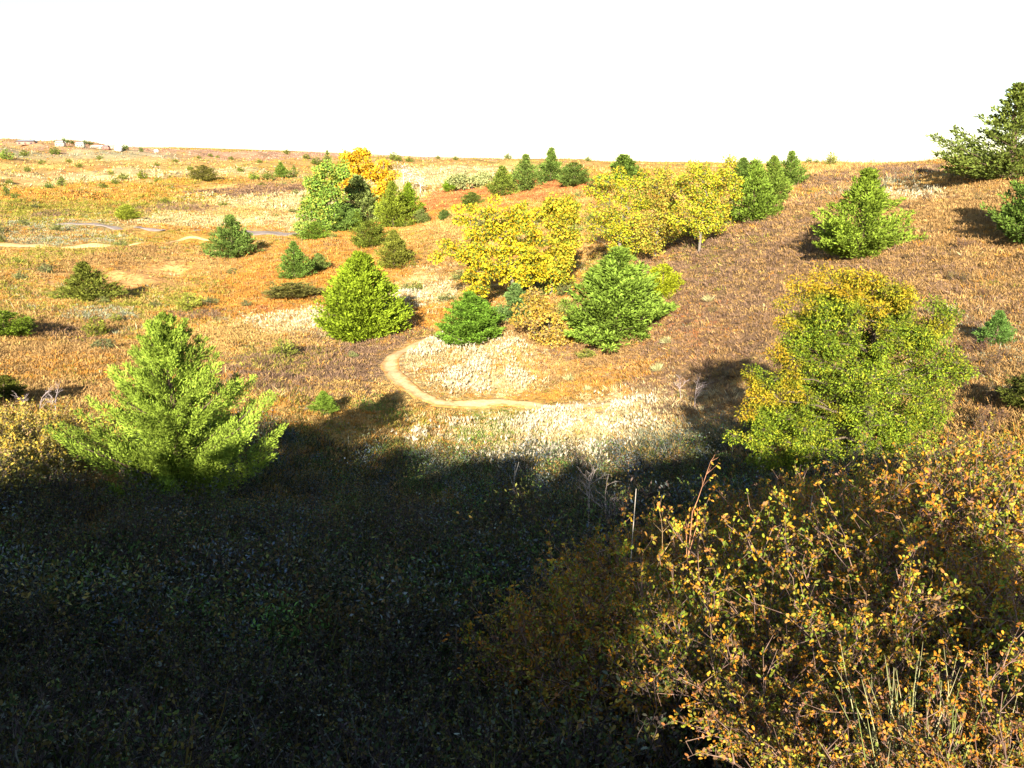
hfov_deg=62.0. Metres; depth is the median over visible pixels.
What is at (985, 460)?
sumac shrub
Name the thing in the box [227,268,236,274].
bush
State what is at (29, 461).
leafy shrub
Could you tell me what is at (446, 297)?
bush
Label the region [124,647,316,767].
leafy shrub
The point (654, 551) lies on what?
sumac shrub
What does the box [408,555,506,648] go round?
leafy shrub
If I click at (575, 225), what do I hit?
bush
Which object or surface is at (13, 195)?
juniper tree
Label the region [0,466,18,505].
leafy shrub
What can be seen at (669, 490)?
leafy shrub
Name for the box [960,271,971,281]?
brown shrub
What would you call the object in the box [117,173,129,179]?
juniper tree
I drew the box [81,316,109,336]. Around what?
bush
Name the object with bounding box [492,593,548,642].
leafy shrub
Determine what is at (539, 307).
orange leaved shrub
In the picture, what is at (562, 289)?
bush
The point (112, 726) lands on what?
leafy shrub
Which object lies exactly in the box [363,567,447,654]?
leafy shrub
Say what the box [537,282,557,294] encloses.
bush
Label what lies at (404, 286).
bush
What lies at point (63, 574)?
leafy shrub
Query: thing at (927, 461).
sumac shrub
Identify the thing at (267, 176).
juniper tree
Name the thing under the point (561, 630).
sumac shrub
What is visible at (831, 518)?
sumac shrub
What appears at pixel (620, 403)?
seed grass
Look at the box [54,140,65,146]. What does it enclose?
house
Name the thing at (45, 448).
tan shrub
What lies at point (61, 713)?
leafy shrub
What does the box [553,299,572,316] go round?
bush
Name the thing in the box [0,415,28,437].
tan shrub
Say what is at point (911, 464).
sumac shrub
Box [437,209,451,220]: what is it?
juniper tree
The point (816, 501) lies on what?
sumac shrub
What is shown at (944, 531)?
sumac shrub
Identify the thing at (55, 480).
leafy shrub
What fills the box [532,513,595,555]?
leafy shrub
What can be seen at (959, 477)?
sumac shrub
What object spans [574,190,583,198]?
bush
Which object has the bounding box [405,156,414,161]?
juniper tree
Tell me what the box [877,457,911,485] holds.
sumac shrub
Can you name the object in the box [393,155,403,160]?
juniper tree
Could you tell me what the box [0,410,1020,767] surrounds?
shaded undergrowth
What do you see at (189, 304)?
bush
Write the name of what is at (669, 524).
sumac shrub
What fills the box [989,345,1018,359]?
brown shrub
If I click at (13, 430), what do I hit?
tan shrub
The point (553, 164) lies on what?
juniper tree
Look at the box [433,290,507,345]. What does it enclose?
juniper tree
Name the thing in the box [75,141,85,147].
house
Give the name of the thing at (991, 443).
sumac shrub
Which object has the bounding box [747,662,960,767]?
sumac shrub
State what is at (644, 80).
sky
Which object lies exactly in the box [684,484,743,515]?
leafy shrub
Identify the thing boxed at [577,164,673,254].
autumn tree
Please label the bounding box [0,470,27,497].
tan shrub
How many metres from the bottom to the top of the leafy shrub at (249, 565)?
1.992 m
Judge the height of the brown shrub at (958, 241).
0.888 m
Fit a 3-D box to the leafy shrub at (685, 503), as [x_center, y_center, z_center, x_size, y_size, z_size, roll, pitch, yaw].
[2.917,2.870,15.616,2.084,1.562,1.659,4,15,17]
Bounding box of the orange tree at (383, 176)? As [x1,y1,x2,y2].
[329,147,401,211]
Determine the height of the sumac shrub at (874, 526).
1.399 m
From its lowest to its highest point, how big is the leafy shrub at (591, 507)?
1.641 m
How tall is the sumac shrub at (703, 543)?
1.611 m
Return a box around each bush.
[3,257,25,262]
[11,270,28,279]
[17,218,29,225]
[37,263,52,273]
[48,222,62,230]
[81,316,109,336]
[89,339,115,348]
[96,296,109,302]
[109,314,120,321]
[113,240,127,245]
[148,300,159,306]
[158,197,169,202]
[174,292,204,311]
[203,296,219,303]
[218,201,227,206]
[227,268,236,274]
[240,300,252,306]
[256,240,266,244]
[267,338,296,355]
[345,351,358,358]
[398,283,413,292]
[405,280,422,291]
[434,293,457,301]
[446,169,492,189]
[451,270,462,280]
[472,216,486,226]
[523,282,540,290]
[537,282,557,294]
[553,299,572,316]
[555,282,572,295]
[567,224,583,230]
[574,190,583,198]
[574,349,595,358]
[584,211,596,221]
[586,181,595,187]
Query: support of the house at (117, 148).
on the ground at (134, 280)
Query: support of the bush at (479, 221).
on the ground at (134, 280)
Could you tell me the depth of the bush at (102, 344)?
69.50 m
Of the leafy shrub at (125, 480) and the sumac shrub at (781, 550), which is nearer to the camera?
the sumac shrub at (781, 550)
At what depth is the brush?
70.42 m
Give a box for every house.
[15,139,37,144]
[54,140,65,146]
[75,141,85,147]
[90,145,102,148]
[102,145,110,149]
[114,146,121,150]
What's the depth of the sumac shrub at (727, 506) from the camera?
14.13 m
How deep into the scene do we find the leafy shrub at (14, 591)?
13.22 m
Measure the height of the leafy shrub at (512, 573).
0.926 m
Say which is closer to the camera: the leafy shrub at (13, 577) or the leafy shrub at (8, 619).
the leafy shrub at (8, 619)
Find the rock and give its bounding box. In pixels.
[702,294,715,301]
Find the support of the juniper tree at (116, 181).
on the ground at (134, 280)
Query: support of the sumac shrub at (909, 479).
on the ground at (134, 280)
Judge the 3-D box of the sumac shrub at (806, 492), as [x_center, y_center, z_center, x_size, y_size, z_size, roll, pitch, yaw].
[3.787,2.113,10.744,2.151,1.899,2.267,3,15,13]
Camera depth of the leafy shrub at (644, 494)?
23.23 m
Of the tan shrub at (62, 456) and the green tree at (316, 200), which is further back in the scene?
the green tree at (316, 200)
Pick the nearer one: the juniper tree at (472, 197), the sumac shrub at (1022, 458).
the sumac shrub at (1022, 458)
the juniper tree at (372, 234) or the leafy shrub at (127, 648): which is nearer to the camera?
the leafy shrub at (127, 648)
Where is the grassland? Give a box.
[0,137,782,213]
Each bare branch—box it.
[682,454,720,601]
[767,512,797,597]
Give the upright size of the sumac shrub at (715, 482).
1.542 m
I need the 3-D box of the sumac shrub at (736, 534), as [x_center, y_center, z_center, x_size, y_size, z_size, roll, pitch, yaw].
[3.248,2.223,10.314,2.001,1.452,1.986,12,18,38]
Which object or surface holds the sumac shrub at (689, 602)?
on the ground at (134, 280)
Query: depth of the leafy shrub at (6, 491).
23.00 m
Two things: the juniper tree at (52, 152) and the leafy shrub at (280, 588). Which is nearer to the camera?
the leafy shrub at (280, 588)
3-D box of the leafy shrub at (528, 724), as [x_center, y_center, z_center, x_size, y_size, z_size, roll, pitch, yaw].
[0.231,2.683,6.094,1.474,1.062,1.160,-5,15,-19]
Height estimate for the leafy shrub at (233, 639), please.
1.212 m
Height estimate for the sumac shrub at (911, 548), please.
1.113 m
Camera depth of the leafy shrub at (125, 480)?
25.25 m
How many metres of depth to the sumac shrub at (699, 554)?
8.62 m
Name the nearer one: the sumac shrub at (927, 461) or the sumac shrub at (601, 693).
the sumac shrub at (601, 693)
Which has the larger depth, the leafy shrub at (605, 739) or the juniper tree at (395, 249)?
the juniper tree at (395, 249)
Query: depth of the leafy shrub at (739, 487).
19.21 m
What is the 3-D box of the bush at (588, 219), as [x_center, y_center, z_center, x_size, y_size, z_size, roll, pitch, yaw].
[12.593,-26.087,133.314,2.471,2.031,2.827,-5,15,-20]
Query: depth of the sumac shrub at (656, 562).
9.34 m
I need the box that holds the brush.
[0,157,1023,592]
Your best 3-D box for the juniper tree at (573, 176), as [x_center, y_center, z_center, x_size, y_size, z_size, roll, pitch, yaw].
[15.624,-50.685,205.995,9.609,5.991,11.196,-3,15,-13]
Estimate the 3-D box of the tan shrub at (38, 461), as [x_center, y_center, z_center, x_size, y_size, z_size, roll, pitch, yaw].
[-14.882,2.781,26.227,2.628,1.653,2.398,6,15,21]
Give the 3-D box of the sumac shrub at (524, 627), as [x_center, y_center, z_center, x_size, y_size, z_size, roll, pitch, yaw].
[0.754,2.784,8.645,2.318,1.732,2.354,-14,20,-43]
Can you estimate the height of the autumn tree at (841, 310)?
7.625 m
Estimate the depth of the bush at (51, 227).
179.36 m
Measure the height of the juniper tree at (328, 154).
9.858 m
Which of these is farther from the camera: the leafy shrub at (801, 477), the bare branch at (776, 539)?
the leafy shrub at (801, 477)
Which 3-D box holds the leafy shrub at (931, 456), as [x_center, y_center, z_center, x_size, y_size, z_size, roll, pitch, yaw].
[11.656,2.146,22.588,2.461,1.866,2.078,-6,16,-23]
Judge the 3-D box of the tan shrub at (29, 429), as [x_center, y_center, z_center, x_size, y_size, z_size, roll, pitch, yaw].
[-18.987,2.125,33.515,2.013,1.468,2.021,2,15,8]
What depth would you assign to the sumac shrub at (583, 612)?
9.23 m
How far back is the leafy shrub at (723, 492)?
20.91 m
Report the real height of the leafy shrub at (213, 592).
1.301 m
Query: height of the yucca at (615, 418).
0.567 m
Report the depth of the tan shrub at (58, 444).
31.74 m
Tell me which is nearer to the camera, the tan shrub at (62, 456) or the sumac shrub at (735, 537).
the sumac shrub at (735, 537)
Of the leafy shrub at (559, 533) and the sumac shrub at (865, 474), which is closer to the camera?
the sumac shrub at (865, 474)
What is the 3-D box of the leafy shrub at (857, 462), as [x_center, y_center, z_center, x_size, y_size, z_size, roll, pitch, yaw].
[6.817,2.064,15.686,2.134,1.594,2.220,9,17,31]
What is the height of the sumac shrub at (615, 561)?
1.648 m
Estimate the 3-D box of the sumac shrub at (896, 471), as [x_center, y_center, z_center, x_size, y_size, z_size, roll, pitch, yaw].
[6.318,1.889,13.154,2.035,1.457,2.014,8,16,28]
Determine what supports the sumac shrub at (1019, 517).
on the ground at (134, 280)
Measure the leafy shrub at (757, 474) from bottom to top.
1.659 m
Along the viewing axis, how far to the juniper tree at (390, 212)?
184.55 m
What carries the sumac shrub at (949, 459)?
on the ground at (134, 280)
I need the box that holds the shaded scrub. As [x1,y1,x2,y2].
[0,400,905,687]
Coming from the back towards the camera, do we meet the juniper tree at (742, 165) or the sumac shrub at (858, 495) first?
the juniper tree at (742, 165)
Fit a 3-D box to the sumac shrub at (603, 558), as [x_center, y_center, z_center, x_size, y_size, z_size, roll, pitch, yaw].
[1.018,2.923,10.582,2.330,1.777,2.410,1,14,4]
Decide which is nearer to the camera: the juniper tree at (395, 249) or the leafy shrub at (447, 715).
the leafy shrub at (447, 715)
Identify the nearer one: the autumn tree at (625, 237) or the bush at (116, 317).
the bush at (116, 317)
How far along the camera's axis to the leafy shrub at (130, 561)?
17.00 m
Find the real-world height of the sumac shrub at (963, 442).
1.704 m
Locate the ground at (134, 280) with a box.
[0,138,1023,767]
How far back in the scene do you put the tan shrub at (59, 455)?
27.60 m
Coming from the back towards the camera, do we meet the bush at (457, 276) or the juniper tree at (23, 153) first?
the juniper tree at (23, 153)
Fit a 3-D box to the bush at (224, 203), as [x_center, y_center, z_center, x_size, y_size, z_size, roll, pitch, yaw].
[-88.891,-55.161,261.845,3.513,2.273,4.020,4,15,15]
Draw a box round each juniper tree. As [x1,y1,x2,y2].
[0,148,13,159]
[0,185,9,195]
[0,310,38,335]
[0,374,27,399]
[10,192,20,198]
[18,149,30,155]
[24,166,31,171]
[41,181,53,188]
[42,311,288,503]
[48,147,60,154]
[48,260,128,301]
[56,175,66,185]
[98,182,109,187]
[110,178,119,183]
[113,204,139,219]
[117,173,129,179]
[136,170,147,179]
[185,164,220,181]
[200,214,264,257]
[248,172,260,179]
[260,282,325,298]
[261,171,274,179]
[273,162,291,177]
[275,241,317,279]
[289,165,299,176]
[296,221,332,239]
[303,153,310,158]
[306,390,339,414]
[310,157,323,164]
[310,202,364,231]
[310,250,414,342]
[310,253,330,270]
[322,150,331,161]
[343,174,382,221]
[348,211,364,230]
[350,220,390,248]
[370,180,415,227]
[373,229,417,268]
[388,152,396,159]
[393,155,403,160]
[397,182,426,217]
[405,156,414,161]
[412,209,430,222]
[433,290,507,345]
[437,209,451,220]
[442,177,455,191]
[460,191,484,204]
[483,165,519,195]
[492,281,532,322]
[503,153,511,158]
[509,153,546,190]
[533,147,566,181]
[556,162,591,185]
[557,245,680,352]
[584,153,659,187]
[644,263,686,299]
[724,157,784,221]
[726,157,749,184]
[757,155,794,200]
[774,150,809,184]
[810,167,928,258]
[823,152,837,164]
[925,81,1023,179]
[972,310,1017,345]
[979,178,1023,243]
[995,373,1023,409]
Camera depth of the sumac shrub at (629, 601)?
8.18 m
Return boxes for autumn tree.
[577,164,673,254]
[633,169,692,258]
[665,154,744,252]
[721,261,980,478]
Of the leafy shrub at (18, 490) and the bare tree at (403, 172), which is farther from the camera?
the bare tree at (403, 172)
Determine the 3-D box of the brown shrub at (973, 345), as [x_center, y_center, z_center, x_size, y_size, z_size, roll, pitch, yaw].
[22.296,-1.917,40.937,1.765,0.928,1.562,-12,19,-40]
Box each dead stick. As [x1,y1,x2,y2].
[509,462,518,498]
[629,492,635,588]
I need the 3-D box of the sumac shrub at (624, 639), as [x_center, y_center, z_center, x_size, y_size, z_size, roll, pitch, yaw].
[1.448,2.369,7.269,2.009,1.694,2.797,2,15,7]
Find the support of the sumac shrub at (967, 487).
on the ground at (134, 280)
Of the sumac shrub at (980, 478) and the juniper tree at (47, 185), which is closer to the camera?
the sumac shrub at (980, 478)
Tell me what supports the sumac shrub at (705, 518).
on the ground at (134, 280)
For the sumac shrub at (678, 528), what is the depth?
7.21 m
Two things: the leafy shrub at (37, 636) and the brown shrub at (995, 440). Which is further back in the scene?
the brown shrub at (995, 440)
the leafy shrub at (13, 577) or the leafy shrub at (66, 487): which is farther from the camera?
the leafy shrub at (66, 487)
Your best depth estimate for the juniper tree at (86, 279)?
94.49 m
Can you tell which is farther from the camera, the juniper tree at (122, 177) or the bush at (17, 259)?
the juniper tree at (122, 177)
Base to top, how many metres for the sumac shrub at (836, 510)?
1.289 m
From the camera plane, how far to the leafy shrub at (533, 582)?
13.52 m
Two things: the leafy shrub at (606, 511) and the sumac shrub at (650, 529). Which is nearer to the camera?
the sumac shrub at (650, 529)
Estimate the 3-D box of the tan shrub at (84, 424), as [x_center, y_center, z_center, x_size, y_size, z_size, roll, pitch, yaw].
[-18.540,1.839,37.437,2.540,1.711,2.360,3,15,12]
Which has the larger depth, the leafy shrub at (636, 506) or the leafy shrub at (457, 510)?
the leafy shrub at (457, 510)
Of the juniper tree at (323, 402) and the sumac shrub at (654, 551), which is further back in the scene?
the juniper tree at (323, 402)
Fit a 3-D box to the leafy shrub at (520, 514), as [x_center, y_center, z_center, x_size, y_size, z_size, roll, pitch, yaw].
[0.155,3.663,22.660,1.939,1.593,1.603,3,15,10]
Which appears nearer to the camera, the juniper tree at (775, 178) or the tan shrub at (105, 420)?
the tan shrub at (105, 420)
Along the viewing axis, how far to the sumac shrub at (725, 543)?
8.05 m
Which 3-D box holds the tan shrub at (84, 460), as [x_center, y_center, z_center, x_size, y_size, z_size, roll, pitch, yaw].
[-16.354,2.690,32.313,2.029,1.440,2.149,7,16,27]
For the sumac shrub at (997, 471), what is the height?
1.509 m
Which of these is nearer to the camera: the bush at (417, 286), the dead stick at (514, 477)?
the dead stick at (514, 477)
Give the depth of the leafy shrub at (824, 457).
18.08 m
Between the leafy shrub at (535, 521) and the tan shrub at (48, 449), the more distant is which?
the tan shrub at (48, 449)
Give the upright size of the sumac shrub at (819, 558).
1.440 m
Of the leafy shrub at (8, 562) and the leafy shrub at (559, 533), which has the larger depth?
the leafy shrub at (559, 533)
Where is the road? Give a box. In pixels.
[57,222,296,235]
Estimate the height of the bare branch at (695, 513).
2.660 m
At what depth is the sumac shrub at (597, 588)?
10.19 m
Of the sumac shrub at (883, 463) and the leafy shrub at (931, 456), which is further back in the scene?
the leafy shrub at (931, 456)
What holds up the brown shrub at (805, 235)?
on the ground at (134, 280)
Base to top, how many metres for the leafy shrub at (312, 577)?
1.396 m
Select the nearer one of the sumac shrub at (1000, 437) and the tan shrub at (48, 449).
the sumac shrub at (1000, 437)
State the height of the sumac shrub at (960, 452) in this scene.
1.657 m
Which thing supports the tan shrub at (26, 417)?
on the ground at (134, 280)
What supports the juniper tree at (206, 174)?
on the ground at (134, 280)
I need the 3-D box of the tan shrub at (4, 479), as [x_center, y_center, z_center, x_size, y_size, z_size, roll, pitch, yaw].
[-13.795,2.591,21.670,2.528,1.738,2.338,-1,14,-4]
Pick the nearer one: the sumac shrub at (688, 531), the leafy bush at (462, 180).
the sumac shrub at (688, 531)
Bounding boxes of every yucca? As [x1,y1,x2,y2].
[562,373,573,380]
[581,384,592,390]
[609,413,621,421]
[650,362,663,371]
[659,336,672,342]
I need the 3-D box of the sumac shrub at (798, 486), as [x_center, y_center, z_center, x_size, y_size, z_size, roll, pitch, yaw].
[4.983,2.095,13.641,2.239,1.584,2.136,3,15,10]
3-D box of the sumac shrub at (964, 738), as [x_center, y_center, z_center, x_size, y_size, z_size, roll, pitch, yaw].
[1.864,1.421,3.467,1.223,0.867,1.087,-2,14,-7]
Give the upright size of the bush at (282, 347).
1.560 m
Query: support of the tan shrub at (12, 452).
on the ground at (134, 280)
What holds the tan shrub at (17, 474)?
on the ground at (134, 280)
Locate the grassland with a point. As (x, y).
(164, 172)
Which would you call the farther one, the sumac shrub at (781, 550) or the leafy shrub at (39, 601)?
the leafy shrub at (39, 601)
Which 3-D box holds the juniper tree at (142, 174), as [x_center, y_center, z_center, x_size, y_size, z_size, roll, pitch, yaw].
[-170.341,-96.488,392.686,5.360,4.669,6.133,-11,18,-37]
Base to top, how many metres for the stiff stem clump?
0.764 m
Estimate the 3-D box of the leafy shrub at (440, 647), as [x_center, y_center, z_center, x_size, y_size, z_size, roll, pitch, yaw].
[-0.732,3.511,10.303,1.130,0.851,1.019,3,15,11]
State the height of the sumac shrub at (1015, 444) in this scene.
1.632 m
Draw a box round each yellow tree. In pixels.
[427,194,560,297]
[529,192,584,295]
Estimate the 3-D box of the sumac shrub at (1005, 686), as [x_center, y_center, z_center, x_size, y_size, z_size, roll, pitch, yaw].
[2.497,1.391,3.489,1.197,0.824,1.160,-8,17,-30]
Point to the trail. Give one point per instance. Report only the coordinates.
(76, 246)
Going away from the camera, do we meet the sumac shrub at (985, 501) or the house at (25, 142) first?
the sumac shrub at (985, 501)
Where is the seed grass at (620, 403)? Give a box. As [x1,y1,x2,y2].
[239,183,945,472]
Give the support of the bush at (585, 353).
on the ground at (134, 280)
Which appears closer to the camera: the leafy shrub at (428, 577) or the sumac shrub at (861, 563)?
the sumac shrub at (861, 563)
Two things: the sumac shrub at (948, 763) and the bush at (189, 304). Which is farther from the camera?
the bush at (189, 304)
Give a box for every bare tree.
[394,163,412,183]
[397,164,415,187]
[409,169,429,194]
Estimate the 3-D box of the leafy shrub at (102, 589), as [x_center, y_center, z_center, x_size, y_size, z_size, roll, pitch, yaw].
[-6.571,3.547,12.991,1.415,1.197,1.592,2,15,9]
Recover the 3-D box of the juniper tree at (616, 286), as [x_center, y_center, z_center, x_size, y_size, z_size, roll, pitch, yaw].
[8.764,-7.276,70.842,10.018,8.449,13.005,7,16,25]
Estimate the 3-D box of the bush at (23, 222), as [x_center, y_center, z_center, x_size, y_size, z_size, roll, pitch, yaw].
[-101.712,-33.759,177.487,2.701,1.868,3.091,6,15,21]
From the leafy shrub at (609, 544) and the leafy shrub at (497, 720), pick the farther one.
the leafy shrub at (609, 544)
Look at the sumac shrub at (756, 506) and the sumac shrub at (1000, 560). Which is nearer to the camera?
the sumac shrub at (1000, 560)
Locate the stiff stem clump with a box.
[834,643,1019,767]
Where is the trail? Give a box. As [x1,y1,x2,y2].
[0,236,215,247]
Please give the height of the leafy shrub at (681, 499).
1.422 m
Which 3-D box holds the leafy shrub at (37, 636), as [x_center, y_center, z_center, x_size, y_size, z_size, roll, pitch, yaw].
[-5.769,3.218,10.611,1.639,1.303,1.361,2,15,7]
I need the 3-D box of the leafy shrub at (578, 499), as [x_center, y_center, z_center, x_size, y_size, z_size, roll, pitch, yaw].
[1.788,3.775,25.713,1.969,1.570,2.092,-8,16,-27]
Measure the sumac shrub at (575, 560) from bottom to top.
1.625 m
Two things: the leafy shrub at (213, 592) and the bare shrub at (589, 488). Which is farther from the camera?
the bare shrub at (589, 488)
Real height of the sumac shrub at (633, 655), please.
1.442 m
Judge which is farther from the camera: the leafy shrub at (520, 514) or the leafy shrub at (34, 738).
the leafy shrub at (520, 514)
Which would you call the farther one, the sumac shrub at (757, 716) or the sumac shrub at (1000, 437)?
the sumac shrub at (1000, 437)
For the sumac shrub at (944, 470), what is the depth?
9.09 m
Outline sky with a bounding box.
[0,0,1023,162]
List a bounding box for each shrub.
[0,396,54,426]
[0,412,28,445]
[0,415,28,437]
[0,415,53,446]
[0,422,59,454]
[0,433,39,474]
[0,436,69,487]
[0,439,44,475]
[0,441,24,466]
[0,450,46,489]
[0,450,47,500]
[0,451,28,487]
[0,459,33,498]
[0,460,28,508]
[0,461,57,506]
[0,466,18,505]
[0,469,49,513]
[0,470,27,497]
[0,501,41,564]
[0,551,13,581]
[0,557,44,665]
[0,561,44,603]
[0,589,112,681]
[0,641,115,767]
[0,677,34,745]
[0,678,59,763]
[0,683,139,767]
[0,691,71,767]
[1,460,80,525]
[1,539,71,602]
[1,559,47,627]
[1,581,65,649]
[2,436,46,457]
[2,437,79,490]
[4,421,56,441]
[6,443,46,468]
[7,454,82,515]
[9,461,32,483]
[10,652,179,767]
[11,426,69,457]
[12,407,62,436]
[12,564,82,610]
[13,431,57,452]
[14,553,91,595]
[15,449,65,479]
[20,435,59,454]
[24,396,79,428]
[25,448,62,464]
[25,448,70,482]
[26,527,125,589]
[27,420,67,451]
[28,451,76,487]
[30,441,88,471]
[38,460,115,508]
[39,456,83,487]
[40,572,135,644]
[43,412,82,437]
[45,382,61,410]
[45,450,82,478]
[49,431,77,448]
[50,448,72,467]
[53,406,118,439]
[53,661,227,767]
[59,425,95,455]
[59,439,111,471]
[73,552,162,613]
[82,557,165,626]
[83,682,243,767]
[84,407,124,435]
[84,617,180,698]
[89,427,124,442]
[91,461,166,519]
[98,680,308,767]
[101,539,174,588]
[123,544,196,575]
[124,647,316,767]
[132,589,232,654]
[141,569,216,628]
[142,522,249,598]
[168,596,287,679]
[170,564,255,633]
[171,534,266,586]
[186,526,249,562]
[198,547,289,610]
[200,517,304,596]
[200,568,303,634]
[221,706,359,767]
[253,618,356,719]
[260,529,340,584]
[263,551,351,627]
[264,587,342,657]
[270,566,374,642]
[277,594,368,674]
[295,664,417,767]
[299,693,477,767]
[303,583,451,721]
[322,550,422,613]
[340,569,431,651]
[340,575,468,674]
[356,556,443,619]
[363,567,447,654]
[404,685,571,767]
[406,490,470,548]
[406,511,475,564]
[406,631,489,701]
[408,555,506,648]
[425,708,589,767]
[428,668,595,767]
[429,579,522,675]
[436,499,515,565]
[440,491,468,529]
[442,580,673,734]
[446,679,561,765]
[447,577,613,732]
[448,557,536,639]
[454,685,637,767]
[463,581,619,687]
[464,560,630,706]
[474,572,708,742]
[477,553,570,641]
[480,482,546,516]
[480,483,567,524]
[480,491,551,528]
[482,559,556,600]
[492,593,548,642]
[492,654,573,739]
[494,556,658,735]
[494,567,632,715]
[496,509,598,575]
[498,491,582,560]
[502,539,626,627]
[504,564,558,604]
[508,285,579,348]
[510,545,805,767]
[512,543,572,591]
[515,653,733,767]
[520,521,609,576]
[525,632,693,767]
[526,596,661,767]
[531,569,706,746]
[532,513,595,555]
[532,521,774,668]
[533,538,701,632]
[540,481,603,521]
[544,514,683,617]
[546,538,744,643]
[548,538,675,604]
[554,527,694,614]
[565,581,712,713]
[567,538,799,767]
[568,482,684,550]
[570,485,675,559]
[572,465,611,524]
[573,486,626,527]
[574,475,645,523]
[574,571,673,657]
[577,475,624,518]
[577,523,707,578]
[578,487,667,542]
[578,525,650,570]
[580,545,784,711]
[580,553,686,639]
[581,489,656,535]
[583,531,691,580]
[584,602,819,767]
[586,485,680,533]
[588,493,707,566]
[591,563,813,767]
[599,475,684,522]
[600,545,718,602]
[608,481,672,509]
[613,494,693,562]
[622,531,861,752]
[624,493,697,540]
[628,470,683,504]
[628,492,692,637]
[629,476,706,508]
[629,547,773,664]
[633,535,717,580]
[634,520,731,563]
[635,500,714,562]
[637,496,702,539]
[641,488,726,523]
[641,513,765,561]
[644,526,737,568]
[647,520,760,586]
[651,494,838,585]
[651,580,920,767]
[652,480,687,503]
[654,595,918,767]
[658,494,750,525]
[662,488,693,512]
[663,480,729,524]
[663,501,954,645]
[669,531,804,598]
[674,496,772,565]
[675,368,689,377]
[675,497,765,545]
[680,500,751,535]
[680,608,976,767]
[681,484,760,541]
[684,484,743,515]
[687,479,757,529]
[687,481,740,507]
[688,496,895,646]
[692,503,813,571]
[693,479,966,615]
[694,373,713,398]
[694,513,917,706]
[698,497,760,543]
[700,465,795,533]
[704,430,715,441]
[704,480,752,503]
[706,547,999,726]
[707,304,718,312]
[707,508,861,581]
[708,474,858,544]
[709,478,847,570]
[711,456,887,536]
[712,484,823,524]
[712,502,1023,721]
[719,466,789,501]
[721,370,737,379]
[726,501,951,628]
[726,562,1023,738]
[729,467,803,507]
[733,667,990,767]
[734,498,782,543]
[734,522,932,650]
[735,473,815,504]
[739,491,775,521]
[741,468,789,488]
[742,451,811,490]
[742,467,785,495]
[743,466,793,485]
[744,466,880,547]
[745,482,864,546]
[747,545,1023,744]
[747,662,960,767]
[749,468,834,530]
[752,465,907,519]
[753,546,1020,721]
[754,466,946,541]
[755,471,823,492]
[757,445,856,491]
[758,491,902,601]
[759,474,824,506]
[761,486,873,574]
[769,440,1014,570]
[769,465,1022,611]
[773,608,1020,767]
[777,490,928,560]
[781,461,861,504]
[782,454,845,485]
[785,475,866,510]
[790,473,963,536]
[793,486,904,544]
[794,515,1023,746]
[798,232,808,238]
[799,452,857,489]
[800,459,911,493]
[800,622,1023,767]
[809,459,936,519]
[809,506,979,645]
[810,494,990,568]
[812,437,880,482]
[813,467,1023,642]
[814,447,878,476]
[821,443,901,488]
[823,446,964,498]
[824,479,975,532]
[825,468,904,509]
[828,474,922,516]
[829,467,1023,536]
[830,452,1023,569]
[841,443,924,471]
[846,438,925,471]
[847,473,881,503]
[852,461,969,502]
[853,432,947,487]
[854,467,1012,525]
[854,654,1023,767]
[858,439,920,473]
[860,454,927,487]
[863,457,1009,500]
[864,473,951,505]
[870,435,1011,517]
[870,449,946,477]
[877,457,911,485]
[882,447,965,490]
[891,465,1023,529]
[891,520,1023,644]
[895,512,1023,700]
[896,441,1023,565]
[896,454,1023,517]
[896,514,1023,693]
[900,203,910,209]
[903,435,1014,475]
[906,430,985,459]
[907,443,949,462]
[909,460,1010,508]
[913,454,968,470]
[914,523,1023,660]
[917,468,1023,570]
[919,229,938,232]
[924,303,934,314]
[924,417,1023,491]
[926,437,1011,466]
[931,432,1023,490]
[939,410,1023,502]
[940,429,974,447]
[941,427,1023,472]
[946,271,961,279]
[951,436,1023,473]
[953,598,1023,759]
[954,353,976,363]
[954,421,1023,489]
[955,236,973,246]
[956,485,1018,590]
[957,336,996,352]
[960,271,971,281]
[961,381,973,387]
[961,469,1022,531]
[966,193,985,199]
[967,414,1002,431]
[968,445,1023,485]
[970,436,1019,465]
[972,350,1004,366]
[972,363,1006,377]
[972,630,1023,735]
[973,464,1021,522]
[977,287,991,294]
[977,415,995,427]
[978,403,1009,421]
[981,384,1007,401]
[988,437,1014,450]
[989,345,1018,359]
[999,452,1023,516]
[1001,458,1023,495]
[1007,436,1023,471]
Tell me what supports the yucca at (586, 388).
on the ground at (134, 280)
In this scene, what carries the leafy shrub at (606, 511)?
on the ground at (134, 280)
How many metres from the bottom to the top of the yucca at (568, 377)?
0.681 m
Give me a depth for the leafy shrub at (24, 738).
5.87 m
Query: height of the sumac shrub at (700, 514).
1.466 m
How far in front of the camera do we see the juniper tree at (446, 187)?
279.37 m
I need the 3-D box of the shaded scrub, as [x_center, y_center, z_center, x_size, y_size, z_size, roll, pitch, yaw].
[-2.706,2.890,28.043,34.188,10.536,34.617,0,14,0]
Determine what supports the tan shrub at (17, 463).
on the ground at (134, 280)
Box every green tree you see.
[293,219,310,239]
[295,158,350,229]
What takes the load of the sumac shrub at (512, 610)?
on the ground at (134, 280)
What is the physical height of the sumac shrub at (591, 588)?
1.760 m
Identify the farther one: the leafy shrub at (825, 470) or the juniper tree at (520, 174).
the juniper tree at (520, 174)
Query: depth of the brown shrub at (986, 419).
31.25 m
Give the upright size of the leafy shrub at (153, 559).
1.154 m
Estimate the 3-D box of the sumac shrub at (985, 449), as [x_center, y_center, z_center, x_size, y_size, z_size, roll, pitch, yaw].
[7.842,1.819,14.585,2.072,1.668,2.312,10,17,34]
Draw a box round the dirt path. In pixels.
[381,336,622,409]
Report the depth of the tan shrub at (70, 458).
29.41 m

